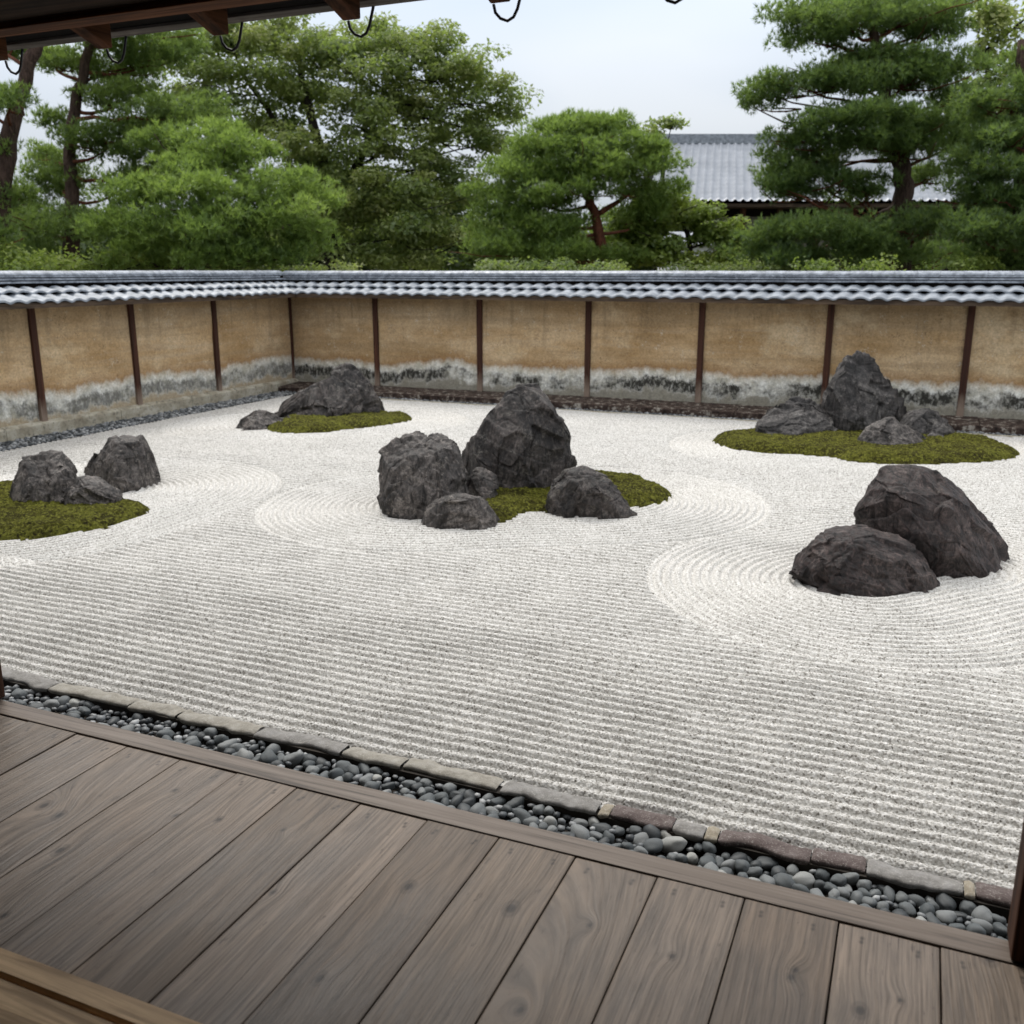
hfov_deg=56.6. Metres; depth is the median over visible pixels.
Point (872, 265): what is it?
shrub
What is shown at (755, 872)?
pebble
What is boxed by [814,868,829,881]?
pebble
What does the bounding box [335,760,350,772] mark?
pebble
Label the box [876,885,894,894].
pebble
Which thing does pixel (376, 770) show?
pebble
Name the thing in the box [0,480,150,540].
moss patch
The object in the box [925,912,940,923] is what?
pebble
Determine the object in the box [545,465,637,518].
rock
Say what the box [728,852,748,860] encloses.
pebble
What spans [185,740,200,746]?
pebble
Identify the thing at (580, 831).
pebble
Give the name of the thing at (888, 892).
pebble
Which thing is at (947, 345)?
clay wall
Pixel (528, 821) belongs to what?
pebble
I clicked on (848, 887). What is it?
pebble
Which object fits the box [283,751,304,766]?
pebble
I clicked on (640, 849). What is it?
pebble
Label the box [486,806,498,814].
pebble
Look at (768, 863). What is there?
pebble
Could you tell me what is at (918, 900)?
pebble
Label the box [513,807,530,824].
pebble
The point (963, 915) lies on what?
pebble
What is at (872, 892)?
pebble
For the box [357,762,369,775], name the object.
pebble
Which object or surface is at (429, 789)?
pebble
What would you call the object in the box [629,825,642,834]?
pebble
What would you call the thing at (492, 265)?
shrub
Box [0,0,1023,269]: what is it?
sky
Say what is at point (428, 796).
pebble
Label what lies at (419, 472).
rock
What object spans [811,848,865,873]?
edging stone
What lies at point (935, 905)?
pebble
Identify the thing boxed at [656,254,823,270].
shrub
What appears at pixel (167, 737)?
pebble
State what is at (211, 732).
pebble
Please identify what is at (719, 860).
pebble
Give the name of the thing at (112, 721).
pebble
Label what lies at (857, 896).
pebble
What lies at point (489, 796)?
pebble
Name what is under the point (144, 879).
temple hall
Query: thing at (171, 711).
edging stone
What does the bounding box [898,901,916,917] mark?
pebble
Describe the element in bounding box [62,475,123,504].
rock
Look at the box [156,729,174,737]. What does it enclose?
pebble
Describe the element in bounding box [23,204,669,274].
woodland
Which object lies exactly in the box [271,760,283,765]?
pebble
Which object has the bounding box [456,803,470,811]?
pebble
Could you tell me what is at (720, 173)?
temple building
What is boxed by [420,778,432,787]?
pebble
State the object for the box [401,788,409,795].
pebble
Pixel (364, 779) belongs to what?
pebble
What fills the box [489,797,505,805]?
pebble
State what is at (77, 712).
pebble
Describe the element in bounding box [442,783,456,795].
pebble
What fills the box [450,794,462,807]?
pebble
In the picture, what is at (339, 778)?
pebble
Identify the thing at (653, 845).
pebble
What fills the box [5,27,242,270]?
pine tree
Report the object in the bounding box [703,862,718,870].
pebble
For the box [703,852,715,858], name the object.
pebble
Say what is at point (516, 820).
pebble
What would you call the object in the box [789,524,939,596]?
rock
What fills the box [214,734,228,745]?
pebble
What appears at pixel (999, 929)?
pebble
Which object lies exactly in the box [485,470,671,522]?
moss patch
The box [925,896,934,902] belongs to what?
pebble
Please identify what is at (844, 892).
pebble
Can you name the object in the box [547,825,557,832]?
pebble
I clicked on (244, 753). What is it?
pebble
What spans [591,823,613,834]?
pebble
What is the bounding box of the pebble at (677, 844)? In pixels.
[661,836,686,852]
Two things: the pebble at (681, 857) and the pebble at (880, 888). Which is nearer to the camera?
the pebble at (880, 888)
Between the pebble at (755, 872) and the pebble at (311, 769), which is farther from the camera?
the pebble at (311, 769)
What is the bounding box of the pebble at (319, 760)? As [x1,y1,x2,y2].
[315,757,326,765]
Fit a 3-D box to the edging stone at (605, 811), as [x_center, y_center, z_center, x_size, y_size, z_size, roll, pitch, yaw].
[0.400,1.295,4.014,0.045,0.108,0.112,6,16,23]
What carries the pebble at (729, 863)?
on the gutter pebbles at (252, 746)
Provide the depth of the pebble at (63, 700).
5.04 m
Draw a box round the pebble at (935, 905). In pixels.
[927,900,939,911]
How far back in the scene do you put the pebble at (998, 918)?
3.35 m
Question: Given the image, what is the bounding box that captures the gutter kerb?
[380,398,1023,436]
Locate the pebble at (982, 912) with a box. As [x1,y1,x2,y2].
[971,905,992,923]
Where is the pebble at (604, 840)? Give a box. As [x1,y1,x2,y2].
[598,837,609,842]
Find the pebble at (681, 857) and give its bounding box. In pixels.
[675,853,687,862]
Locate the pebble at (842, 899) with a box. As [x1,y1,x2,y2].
[837,897,848,901]
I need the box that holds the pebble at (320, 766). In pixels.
[316,764,323,772]
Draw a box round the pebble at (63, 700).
[57,696,70,705]
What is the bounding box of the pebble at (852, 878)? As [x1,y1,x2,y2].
[842,872,858,885]
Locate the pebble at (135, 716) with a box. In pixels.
[132,713,143,719]
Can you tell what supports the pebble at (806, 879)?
on the gutter floor
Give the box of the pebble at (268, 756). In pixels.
[260,749,277,762]
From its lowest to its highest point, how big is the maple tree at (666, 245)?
4.659 m
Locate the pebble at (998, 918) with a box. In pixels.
[990,913,1005,924]
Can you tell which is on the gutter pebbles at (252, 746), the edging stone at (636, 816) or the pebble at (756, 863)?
the pebble at (756, 863)
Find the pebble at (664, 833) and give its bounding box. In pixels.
[661,830,671,838]
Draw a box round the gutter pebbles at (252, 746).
[0,684,1007,937]
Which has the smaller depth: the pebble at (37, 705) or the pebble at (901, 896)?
the pebble at (901, 896)
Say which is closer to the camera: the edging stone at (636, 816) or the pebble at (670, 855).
the pebble at (670, 855)
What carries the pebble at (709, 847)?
on the gutter pebbles at (252, 746)
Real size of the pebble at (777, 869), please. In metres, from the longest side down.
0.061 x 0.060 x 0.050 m
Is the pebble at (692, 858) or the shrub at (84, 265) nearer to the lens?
the pebble at (692, 858)
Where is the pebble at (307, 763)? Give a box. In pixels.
[303,760,314,769]
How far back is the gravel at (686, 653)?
5.96 m
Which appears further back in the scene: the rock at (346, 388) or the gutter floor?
the rock at (346, 388)
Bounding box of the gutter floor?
[1,698,987,935]
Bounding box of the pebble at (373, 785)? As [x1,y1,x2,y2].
[364,781,379,789]
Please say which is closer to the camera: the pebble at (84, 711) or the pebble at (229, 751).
the pebble at (229, 751)
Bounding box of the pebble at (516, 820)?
[510,817,520,823]
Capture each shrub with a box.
[0,237,85,270]
[47,243,148,270]
[124,253,362,274]
[473,256,631,274]
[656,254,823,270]
[788,248,1005,270]
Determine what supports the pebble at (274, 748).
on the gutter pebbles at (252, 746)
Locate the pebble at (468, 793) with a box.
[463,789,475,802]
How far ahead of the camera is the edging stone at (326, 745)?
4.58 m
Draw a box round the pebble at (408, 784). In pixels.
[402,780,415,790]
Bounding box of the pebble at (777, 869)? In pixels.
[771,866,785,876]
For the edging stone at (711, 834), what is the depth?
3.80 m
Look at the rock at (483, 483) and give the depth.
9.07 m
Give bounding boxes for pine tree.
[0,45,55,255]
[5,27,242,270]
[67,111,349,270]
[448,106,696,269]
[715,0,1005,270]
[932,39,1023,270]
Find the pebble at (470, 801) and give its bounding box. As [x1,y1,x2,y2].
[461,797,474,806]
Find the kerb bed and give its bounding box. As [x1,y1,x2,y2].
[3,680,1009,923]
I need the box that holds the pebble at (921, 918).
[916,916,926,920]
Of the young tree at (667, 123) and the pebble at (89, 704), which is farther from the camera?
the young tree at (667, 123)
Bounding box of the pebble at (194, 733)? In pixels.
[187,731,198,736]
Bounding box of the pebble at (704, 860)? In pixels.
[698,855,716,866]
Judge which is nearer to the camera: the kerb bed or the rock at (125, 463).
the kerb bed
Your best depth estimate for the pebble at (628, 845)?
3.78 m
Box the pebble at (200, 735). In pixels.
[196,731,205,742]
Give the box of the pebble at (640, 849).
[634,846,647,853]
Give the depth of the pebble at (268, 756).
4.46 m
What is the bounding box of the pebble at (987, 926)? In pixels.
[971,918,993,935]
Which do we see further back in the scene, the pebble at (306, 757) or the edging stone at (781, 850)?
the pebble at (306, 757)
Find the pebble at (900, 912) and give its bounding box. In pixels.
[891,909,909,916]
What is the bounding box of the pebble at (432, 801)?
[425,800,445,805]
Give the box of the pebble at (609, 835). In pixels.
[603,830,614,843]
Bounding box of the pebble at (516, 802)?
[506,796,524,807]
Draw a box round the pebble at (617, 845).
[612,843,620,847]
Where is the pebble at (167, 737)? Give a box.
[162,735,172,740]
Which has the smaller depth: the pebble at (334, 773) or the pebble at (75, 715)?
the pebble at (334, 773)
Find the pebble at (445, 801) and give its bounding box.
[440,797,449,805]
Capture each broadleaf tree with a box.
[6,171,528,274]
[132,10,544,270]
[939,0,1023,270]
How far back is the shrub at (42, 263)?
19.17 m
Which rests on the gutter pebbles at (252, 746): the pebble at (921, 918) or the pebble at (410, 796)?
the pebble at (921, 918)
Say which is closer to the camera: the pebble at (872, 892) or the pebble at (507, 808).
the pebble at (872, 892)
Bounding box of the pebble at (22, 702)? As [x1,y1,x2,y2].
[15,700,26,705]
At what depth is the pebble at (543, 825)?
3.92 m
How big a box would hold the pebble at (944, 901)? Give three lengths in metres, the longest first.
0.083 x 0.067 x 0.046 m
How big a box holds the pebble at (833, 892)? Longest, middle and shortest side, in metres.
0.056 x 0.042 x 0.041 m
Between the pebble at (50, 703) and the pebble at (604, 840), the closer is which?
the pebble at (604, 840)
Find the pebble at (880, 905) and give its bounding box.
[875,901,888,909]
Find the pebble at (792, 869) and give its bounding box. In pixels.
[786,864,798,875]
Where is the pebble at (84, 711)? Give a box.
[77,706,90,715]
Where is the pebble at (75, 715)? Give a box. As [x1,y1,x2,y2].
[68,713,79,717]
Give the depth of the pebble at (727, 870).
3.64 m
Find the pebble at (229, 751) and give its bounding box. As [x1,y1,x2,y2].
[223,748,235,754]
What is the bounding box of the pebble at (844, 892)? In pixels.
[837,887,849,899]
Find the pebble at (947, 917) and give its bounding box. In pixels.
[934,910,956,924]
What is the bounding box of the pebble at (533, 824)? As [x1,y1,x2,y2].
[529,822,538,827]
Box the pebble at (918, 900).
[908,894,925,908]
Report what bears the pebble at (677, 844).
on the gutter floor
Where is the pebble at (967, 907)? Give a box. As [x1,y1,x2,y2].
[959,900,976,915]
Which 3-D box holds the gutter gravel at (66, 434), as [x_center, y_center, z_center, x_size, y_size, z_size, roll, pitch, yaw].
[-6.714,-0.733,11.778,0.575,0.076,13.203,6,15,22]
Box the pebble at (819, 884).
[813,880,826,892]
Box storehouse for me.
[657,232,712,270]
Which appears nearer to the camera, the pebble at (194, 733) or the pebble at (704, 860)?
the pebble at (704, 860)
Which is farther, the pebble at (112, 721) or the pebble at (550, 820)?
the pebble at (112, 721)
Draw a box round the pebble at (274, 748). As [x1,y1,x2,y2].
[265,743,280,753]
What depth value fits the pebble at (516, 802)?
4.09 m
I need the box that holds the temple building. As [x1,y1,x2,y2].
[641,134,1012,271]
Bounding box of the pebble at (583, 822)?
[573,818,588,827]
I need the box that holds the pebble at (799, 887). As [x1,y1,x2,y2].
[791,883,809,892]
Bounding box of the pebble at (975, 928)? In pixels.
[966,923,985,934]
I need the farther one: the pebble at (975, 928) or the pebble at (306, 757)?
the pebble at (306, 757)
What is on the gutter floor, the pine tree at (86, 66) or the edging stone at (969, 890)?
the edging stone at (969, 890)
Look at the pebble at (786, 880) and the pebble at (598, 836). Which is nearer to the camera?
the pebble at (786, 880)
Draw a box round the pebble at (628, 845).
[621,842,634,849]
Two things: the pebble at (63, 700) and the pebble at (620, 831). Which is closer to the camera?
the pebble at (620, 831)
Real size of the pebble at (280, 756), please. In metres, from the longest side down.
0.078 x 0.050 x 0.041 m
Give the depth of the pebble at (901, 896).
3.48 m
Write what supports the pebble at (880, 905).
on the gutter pebbles at (252, 746)
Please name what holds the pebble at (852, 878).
on the gutter floor
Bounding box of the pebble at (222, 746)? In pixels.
[217,739,237,752]
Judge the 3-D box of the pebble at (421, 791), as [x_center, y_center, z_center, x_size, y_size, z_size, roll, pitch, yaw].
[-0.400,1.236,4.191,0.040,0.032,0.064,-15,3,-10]
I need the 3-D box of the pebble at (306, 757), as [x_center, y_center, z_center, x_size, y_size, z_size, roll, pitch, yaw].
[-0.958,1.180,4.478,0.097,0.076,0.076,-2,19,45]
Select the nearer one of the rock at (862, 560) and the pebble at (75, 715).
the pebble at (75, 715)
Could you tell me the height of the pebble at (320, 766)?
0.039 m
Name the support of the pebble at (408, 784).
on the gutter floor
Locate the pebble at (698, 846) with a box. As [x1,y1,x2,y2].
[694,842,702,851]
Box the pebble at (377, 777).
[372,774,381,780]
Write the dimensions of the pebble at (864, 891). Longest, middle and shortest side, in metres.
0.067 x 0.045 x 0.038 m
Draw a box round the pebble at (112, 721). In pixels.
[107,717,119,725]
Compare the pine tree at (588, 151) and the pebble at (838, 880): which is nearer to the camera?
the pebble at (838, 880)
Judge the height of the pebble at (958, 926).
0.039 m
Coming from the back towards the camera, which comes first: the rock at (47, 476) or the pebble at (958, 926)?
the rock at (47, 476)
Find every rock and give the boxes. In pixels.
[9,450,77,503]
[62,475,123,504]
[84,434,160,492]
[236,409,282,429]
[274,362,384,417]
[377,431,469,519]
[421,493,499,529]
[462,383,576,488]
[468,467,498,498]
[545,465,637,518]
[755,396,837,434]
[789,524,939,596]
[821,350,906,430]
[853,464,1009,578]
[858,417,925,444]
[900,408,954,436]
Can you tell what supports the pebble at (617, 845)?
on the gutter pebbles at (252, 746)
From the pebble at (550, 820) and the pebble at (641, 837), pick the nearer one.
the pebble at (641, 837)
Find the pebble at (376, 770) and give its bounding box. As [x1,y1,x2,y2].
[370,767,382,775]
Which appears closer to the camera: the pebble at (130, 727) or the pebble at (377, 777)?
the pebble at (377, 777)
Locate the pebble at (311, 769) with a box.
[305,765,318,772]
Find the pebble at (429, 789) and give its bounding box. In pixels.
[424,787,434,793]
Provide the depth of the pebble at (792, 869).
3.64 m
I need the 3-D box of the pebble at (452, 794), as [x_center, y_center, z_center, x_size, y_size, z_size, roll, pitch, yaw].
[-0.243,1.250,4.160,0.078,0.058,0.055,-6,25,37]
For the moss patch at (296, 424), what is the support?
on the gravel bed
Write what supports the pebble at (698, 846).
on the gutter floor
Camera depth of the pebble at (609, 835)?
3.85 m
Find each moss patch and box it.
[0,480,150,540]
[267,410,411,433]
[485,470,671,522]
[712,428,1019,464]
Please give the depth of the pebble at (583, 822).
3.96 m
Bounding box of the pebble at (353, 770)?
[348,764,359,775]
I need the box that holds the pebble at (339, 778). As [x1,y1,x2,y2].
[334,776,342,781]
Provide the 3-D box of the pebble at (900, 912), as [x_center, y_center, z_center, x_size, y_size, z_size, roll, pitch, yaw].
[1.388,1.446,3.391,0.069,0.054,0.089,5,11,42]
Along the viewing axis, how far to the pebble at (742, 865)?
3.64 m
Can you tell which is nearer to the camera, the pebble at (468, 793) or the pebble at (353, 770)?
the pebble at (468, 793)
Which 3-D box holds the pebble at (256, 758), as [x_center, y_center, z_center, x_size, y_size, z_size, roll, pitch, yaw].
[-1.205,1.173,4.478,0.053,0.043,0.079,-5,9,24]
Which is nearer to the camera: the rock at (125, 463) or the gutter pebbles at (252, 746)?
the gutter pebbles at (252, 746)
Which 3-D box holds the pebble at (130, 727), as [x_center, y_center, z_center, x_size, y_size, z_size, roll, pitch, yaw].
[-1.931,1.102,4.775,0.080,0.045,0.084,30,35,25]
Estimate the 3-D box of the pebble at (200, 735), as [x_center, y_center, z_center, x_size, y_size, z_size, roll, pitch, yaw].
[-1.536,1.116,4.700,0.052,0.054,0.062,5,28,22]
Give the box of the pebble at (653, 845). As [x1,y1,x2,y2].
[644,838,662,853]
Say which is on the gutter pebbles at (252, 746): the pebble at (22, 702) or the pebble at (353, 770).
the pebble at (353, 770)
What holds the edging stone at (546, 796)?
on the gutter floor
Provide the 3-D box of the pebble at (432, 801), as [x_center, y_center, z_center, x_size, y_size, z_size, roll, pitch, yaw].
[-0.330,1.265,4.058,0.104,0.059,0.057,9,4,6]
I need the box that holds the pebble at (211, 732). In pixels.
[203,727,217,738]
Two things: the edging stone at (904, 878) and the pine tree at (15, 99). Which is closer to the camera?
the edging stone at (904, 878)
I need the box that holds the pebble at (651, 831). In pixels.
[642,824,660,838]
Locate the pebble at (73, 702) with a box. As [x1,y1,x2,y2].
[68,699,82,708]
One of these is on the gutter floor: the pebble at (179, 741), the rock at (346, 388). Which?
the pebble at (179, 741)
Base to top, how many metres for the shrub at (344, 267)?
2.780 m
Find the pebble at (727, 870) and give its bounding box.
[719,867,733,874]
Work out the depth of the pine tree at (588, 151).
23.95 m
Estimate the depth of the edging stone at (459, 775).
4.26 m
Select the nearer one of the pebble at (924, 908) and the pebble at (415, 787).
the pebble at (924, 908)
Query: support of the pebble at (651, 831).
on the gutter floor
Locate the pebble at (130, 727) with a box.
[121,724,134,730]
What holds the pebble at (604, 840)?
on the gutter pebbles at (252, 746)
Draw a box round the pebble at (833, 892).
[828,888,839,897]
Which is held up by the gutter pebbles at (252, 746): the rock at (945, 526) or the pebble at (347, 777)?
the pebble at (347, 777)
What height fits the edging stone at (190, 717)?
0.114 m
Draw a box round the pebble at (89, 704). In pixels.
[83,701,96,712]
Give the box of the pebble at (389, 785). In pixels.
[381,782,394,789]
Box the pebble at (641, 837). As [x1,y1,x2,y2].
[631,832,648,844]
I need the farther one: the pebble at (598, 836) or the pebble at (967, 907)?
the pebble at (598, 836)
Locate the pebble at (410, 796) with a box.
[404,794,415,798]
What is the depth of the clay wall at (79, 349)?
14.42 m
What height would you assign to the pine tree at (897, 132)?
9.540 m
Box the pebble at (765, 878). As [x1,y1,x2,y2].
[759,874,775,884]
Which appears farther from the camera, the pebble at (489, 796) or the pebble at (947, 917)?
the pebble at (489, 796)
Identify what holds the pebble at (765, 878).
on the gutter floor
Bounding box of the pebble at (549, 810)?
[544,806,554,815]
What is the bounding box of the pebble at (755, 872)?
[746,867,762,877]
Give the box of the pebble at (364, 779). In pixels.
[359,773,373,786]
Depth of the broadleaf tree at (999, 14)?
29.01 m
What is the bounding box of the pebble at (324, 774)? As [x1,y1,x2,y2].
[319,771,328,777]
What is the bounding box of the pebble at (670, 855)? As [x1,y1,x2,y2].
[667,852,676,860]
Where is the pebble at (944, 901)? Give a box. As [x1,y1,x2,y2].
[936,893,956,910]
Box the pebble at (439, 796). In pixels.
[434,792,448,802]
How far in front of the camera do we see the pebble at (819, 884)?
3.55 m
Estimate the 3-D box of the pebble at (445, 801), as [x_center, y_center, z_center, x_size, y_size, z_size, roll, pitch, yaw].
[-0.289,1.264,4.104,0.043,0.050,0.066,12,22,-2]
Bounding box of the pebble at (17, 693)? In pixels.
[11,688,27,698]
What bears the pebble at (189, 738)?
on the gutter floor
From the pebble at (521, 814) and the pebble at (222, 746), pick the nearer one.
the pebble at (521, 814)
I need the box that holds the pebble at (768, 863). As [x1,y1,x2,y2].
[756,856,778,870]
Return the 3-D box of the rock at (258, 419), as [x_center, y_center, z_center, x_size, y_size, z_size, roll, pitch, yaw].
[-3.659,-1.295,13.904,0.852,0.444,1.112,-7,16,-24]
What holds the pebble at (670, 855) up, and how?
on the gutter floor
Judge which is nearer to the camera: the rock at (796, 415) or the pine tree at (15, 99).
the rock at (796, 415)
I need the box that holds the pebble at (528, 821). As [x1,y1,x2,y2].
[523,816,539,825]
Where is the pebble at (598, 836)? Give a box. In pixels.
[589,831,602,840]
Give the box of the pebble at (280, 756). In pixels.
[277,753,284,761]
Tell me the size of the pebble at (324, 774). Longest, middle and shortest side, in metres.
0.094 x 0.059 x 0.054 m
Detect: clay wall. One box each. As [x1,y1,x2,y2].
[0,270,298,441]
[278,271,1023,434]
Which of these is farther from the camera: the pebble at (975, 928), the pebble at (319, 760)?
the pebble at (319, 760)
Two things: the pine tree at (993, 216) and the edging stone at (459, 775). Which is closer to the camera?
the edging stone at (459, 775)
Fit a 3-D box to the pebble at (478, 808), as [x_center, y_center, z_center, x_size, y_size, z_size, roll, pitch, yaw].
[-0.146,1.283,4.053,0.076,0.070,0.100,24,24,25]
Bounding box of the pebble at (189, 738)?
[184,736,198,742]
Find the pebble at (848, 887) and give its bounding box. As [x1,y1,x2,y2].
[843,884,852,895]
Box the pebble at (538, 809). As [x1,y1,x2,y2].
[532,804,544,814]
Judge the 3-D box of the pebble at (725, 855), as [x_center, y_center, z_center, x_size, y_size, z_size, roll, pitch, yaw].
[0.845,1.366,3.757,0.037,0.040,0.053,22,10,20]
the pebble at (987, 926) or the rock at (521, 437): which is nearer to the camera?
the pebble at (987, 926)
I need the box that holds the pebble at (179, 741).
[174,739,184,743]
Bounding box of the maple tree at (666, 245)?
[570,187,768,270]
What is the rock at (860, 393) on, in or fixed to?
on the moss patch at (950, 448)
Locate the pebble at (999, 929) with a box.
[992,922,1007,938]
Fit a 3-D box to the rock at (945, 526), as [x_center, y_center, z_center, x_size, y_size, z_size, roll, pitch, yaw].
[3.230,0.086,7.432,1.162,0.973,1.102,-14,20,-43]
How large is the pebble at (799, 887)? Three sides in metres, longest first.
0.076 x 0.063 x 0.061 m
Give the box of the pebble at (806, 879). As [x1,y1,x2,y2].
[792,871,814,890]
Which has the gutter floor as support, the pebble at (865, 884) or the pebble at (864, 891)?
the pebble at (865, 884)
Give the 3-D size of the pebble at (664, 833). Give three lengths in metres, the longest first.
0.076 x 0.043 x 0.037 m
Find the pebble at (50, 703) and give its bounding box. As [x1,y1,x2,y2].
[43,699,59,710]
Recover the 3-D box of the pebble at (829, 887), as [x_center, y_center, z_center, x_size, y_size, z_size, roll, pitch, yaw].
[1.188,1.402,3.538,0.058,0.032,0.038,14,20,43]
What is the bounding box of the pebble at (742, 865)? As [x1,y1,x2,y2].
[735,859,749,873]
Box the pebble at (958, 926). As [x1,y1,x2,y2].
[948,923,965,929]
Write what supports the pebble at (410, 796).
on the gutter floor
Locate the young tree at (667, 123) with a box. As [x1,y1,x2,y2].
[638,112,690,270]
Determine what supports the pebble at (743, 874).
on the gutter pebbles at (252, 746)
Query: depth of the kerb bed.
4.12 m
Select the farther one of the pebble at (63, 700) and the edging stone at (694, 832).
the pebble at (63, 700)
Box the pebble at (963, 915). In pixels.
[954,911,967,922]
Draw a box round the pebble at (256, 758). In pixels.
[251,754,260,761]
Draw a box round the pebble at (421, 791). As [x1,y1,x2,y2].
[417,787,425,796]
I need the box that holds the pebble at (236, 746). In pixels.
[229,743,244,751]
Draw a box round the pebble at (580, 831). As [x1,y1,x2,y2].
[570,824,589,839]
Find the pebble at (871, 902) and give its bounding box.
[861,896,876,907]
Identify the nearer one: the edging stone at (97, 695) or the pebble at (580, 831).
the pebble at (580, 831)
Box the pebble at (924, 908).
[919,903,934,913]
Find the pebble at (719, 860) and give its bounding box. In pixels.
[715,857,723,868]
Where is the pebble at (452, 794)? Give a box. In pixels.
[449,791,463,799]
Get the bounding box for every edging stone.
[1,667,59,691]
[48,683,139,707]
[127,699,185,718]
[177,709,264,735]
[253,728,349,755]
[342,747,408,769]
[403,758,503,790]
[500,781,601,814]
[597,804,614,818]
[610,804,676,830]
[672,820,706,842]
[704,826,720,843]
[718,830,811,864]
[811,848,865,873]
[866,859,962,895]
[963,880,974,899]
[976,882,1012,907]
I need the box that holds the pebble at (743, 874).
[737,872,748,878]
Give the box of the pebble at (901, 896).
[894,891,908,903]
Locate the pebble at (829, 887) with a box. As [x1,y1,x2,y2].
[824,882,837,892]
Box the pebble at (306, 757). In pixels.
[300,754,316,765]
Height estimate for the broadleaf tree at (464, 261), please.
6.497 m
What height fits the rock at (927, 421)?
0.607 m
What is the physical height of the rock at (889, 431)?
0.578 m
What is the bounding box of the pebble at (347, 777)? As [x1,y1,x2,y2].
[342,772,353,782]
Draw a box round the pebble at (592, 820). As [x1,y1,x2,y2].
[588,816,599,827]
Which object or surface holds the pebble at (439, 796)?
on the gutter pebbles at (252, 746)
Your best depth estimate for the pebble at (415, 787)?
4.22 m
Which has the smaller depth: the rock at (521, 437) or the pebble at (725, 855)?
the pebble at (725, 855)
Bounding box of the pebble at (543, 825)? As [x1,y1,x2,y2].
[538,822,548,829]
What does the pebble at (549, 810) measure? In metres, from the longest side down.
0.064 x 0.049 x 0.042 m
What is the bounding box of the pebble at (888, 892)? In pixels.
[883,885,894,901]
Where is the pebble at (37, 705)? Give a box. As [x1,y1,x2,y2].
[29,702,43,708]
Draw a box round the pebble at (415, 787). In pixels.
[411,782,422,791]
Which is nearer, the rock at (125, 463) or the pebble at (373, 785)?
the pebble at (373, 785)
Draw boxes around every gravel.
[0,390,295,451]
[0,395,1023,892]
[294,393,1023,435]
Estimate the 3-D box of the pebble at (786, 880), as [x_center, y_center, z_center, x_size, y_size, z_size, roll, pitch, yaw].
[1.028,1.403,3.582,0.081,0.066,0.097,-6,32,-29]
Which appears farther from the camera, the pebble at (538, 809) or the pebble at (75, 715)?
the pebble at (75, 715)
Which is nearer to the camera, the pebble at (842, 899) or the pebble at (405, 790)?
the pebble at (842, 899)
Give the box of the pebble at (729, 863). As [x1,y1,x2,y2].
[720,859,735,872]
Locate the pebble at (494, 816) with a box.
[487,814,499,818]
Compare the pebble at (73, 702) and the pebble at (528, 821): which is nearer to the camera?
the pebble at (528, 821)
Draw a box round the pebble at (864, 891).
[858,887,870,896]
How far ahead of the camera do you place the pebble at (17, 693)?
5.13 m
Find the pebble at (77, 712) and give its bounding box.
[66,710,83,717]
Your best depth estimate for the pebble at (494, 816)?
3.99 m
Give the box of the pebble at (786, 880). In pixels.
[773,873,795,888]
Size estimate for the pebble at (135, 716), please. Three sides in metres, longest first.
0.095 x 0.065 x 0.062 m
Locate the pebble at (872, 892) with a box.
[869,889,881,896]
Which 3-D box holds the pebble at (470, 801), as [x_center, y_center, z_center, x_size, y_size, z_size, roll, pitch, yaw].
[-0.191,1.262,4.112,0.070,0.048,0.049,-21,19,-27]
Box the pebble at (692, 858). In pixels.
[687,852,697,864]
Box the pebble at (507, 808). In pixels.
[501,804,511,813]
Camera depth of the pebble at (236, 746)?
4.56 m
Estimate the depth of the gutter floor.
4.08 m
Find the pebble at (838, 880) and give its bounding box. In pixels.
[830,874,846,886]
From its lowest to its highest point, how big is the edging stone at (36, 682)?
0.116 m
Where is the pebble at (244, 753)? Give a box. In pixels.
[237,748,253,759]
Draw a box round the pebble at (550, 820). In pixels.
[543,816,556,826]
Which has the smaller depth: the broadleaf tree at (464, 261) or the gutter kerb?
the gutter kerb
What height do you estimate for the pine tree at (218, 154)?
5.594 m
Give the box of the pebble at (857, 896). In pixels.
[850,890,863,904]
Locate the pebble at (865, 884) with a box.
[856,879,871,890]
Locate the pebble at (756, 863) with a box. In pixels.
[750,860,761,867]
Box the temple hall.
[0,0,1023,1023]
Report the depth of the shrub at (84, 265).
19.15 m
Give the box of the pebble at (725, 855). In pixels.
[721,852,729,860]
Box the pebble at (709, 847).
[702,841,716,852]
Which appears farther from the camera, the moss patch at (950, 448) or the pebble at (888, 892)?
the moss patch at (950, 448)
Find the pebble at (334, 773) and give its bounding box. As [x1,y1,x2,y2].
[328,768,344,778]
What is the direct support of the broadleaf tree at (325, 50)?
on the ground
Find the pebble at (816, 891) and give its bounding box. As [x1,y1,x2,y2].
[810,888,824,896]
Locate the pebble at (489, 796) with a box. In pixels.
[481,793,494,805]
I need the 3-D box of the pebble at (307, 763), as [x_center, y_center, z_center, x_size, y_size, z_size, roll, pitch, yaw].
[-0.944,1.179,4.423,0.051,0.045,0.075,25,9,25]
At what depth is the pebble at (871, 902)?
3.44 m
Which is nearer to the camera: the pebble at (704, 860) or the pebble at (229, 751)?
the pebble at (704, 860)
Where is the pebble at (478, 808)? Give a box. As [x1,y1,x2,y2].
[469,802,485,813]
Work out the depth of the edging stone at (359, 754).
4.40 m
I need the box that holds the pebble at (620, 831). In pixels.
[614,826,624,835]
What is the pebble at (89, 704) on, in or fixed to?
on the gutter floor
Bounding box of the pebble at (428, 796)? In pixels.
[418,793,434,800]
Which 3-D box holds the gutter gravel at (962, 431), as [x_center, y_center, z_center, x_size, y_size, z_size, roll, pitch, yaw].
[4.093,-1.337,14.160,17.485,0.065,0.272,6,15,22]

